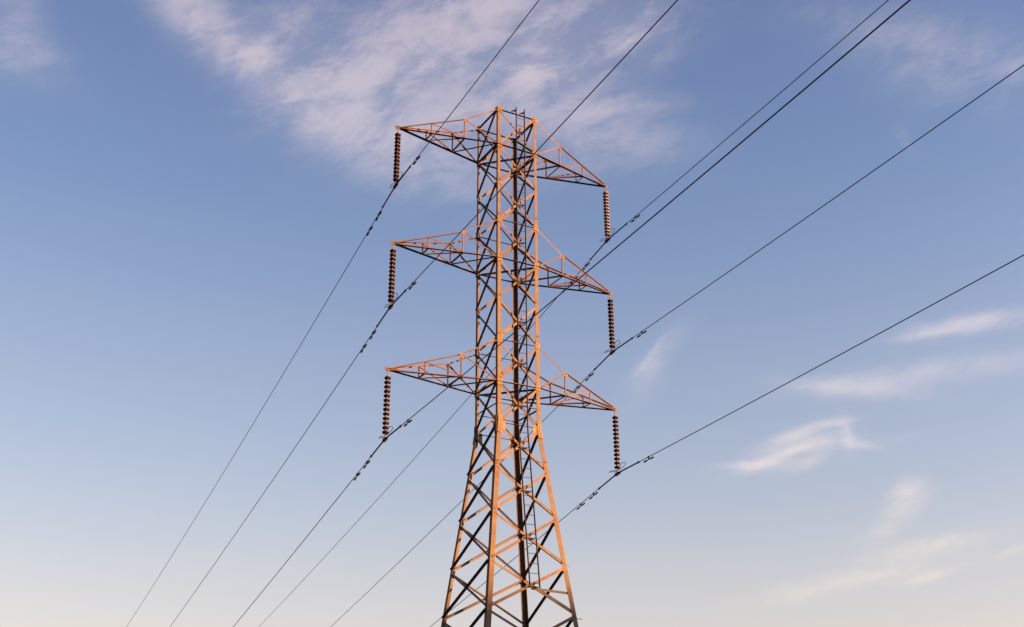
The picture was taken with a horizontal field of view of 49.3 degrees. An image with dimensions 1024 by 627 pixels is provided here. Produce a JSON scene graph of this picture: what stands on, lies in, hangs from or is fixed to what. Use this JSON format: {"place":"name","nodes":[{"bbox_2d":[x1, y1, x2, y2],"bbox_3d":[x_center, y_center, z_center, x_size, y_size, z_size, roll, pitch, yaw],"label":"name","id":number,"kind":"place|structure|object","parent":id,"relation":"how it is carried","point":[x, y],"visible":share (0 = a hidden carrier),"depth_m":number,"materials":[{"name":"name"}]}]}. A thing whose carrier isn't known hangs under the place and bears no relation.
{"place":"outdoors","nodes":[
{"label":"outdoors","id":0,"kind":"place"},
{"bbox_2d":[0,0,1023,626],"label":"sky","id":1,"kind":"structure","parent":0,"point":[186,186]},
{"bbox_3d":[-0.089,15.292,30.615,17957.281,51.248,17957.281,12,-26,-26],"label":"ground","id":2,"kind":"structure","parent":0,"visible":0},
{"bbox_2d":[385,106,617,626],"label":"transmission tower","id":3,"kind":"structure","parent":2,"relation":"on","point":[498,421],"depth_m":36.22,"materials":[{"name":"metal"}]},
{"bbox_2d":[378,369,392,442],"bbox_3d":[-3.819,2.780,33.809,0.224,2.317,1.036,12,-26,-26],"label":"insulator string","id":4,"kind":"object","parent":3,"relation":"hanging from","point":[386,405],"visible":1,"depth_m":33.71,"materials":[{"name":"brown ceramic"}]},
{"bbox_2d":[233,0,910,626],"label":"power line","id":5,"kind":"object","parent":4,"relation":"hanging from","point":[609,252],"visible":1,"depth_m":21.39,"materials":[{"name":"black metal"}]},
{"bbox_2d":[384,243,397,309],"bbox_3d":[-3.838,-1.200,35.517,0.224,2.316,1.036,12,-26,-26],"label":"insulator string","id":6,"kind":"object","parent":3,"relation":"hanging from","point":[391,283],"visible":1,"depth_m":35.42,"materials":[{"name":"brown ceramic"}]},
{"bbox_2d":[171,0,677,624],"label":"power line","id":7,"kind":"object","parent":6,"relation":"hanging from","point":[451,242],"visible":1,"depth_m":30.25,"materials":[{"name":"black metal"}]},
{"bbox_2d":[390,128,402,188],"bbox_3d":[-3.857,-5.209,37.238,0.224,2.316,1.036,12,-26,-26],"label":"insulator string","id":8,"kind":"object","parent":3,"relation":"hanging from","point":[396,164],"visible":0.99,"depth_m":37.15,"materials":[{"name":"brown ceramic"}]},
{"bbox_2d":[127,0,538,625],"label":"power line","id":9,"kind":"object","parent":8,"relation":"hanging from","point":[355,252],"visible":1,"depth_m":37.83,"materials":[{"name":"black metal"}]},
{"bbox_2d":[600,187,614,243],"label":"insulator string","id":10,"kind":"object","parent":3,"relation":"hanging from","point":[606,215],"visible":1,"depth_m":40.87,"materials":[{"name":"brown ceramic"}]},
{"bbox_2d":[267,0,888,617],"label":"power line","id":11,"kind":"object","parent":10,"relation":"hanging from","point":[619,230],"visible":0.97,"depth_m":38.74,"materials":[{"name":"black metal"}]},
{"bbox_2d":[604,294,619,354],"bbox_3d":[3.472,0.364,39.241,0.224,2.317,1.036,12,-26,-26],"label":"insulator string","id":12,"kind":"object","parent":3,"relation":"hanging from","point":[611,320],"visible":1,"depth_m":39.14,"materials":[{"name":"brown ceramic"}]},
{"bbox_2d":[331,65,1023,626],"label":"power line","id":13,"kind":"object","parent":12,"relation":"hanging from","point":[743,261],"visible":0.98,"depth_m":32.21,"materials":[{"name":"black metal"}]},
{"bbox_2d":[610,410,625,476],"bbox_3d":[3.491,4.344,37.532,0.224,2.318,1.036,12,-26,-26],"label":"insulator string","id":14,"kind":"object","parent":3,"relation":"hanging from","point":[616,446],"visible":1,"depth_m":37.42,"materials":[{"name":"brown ceramic"}]},
{"bbox_2d":[430,255,1023,626],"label":"power line","id":15,"kind":"object","parent":14,"relation":"hanging from","point":[637,462],"visible":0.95,"depth_m":30.18,"materials":[{"name":"black metal"}]}
]}

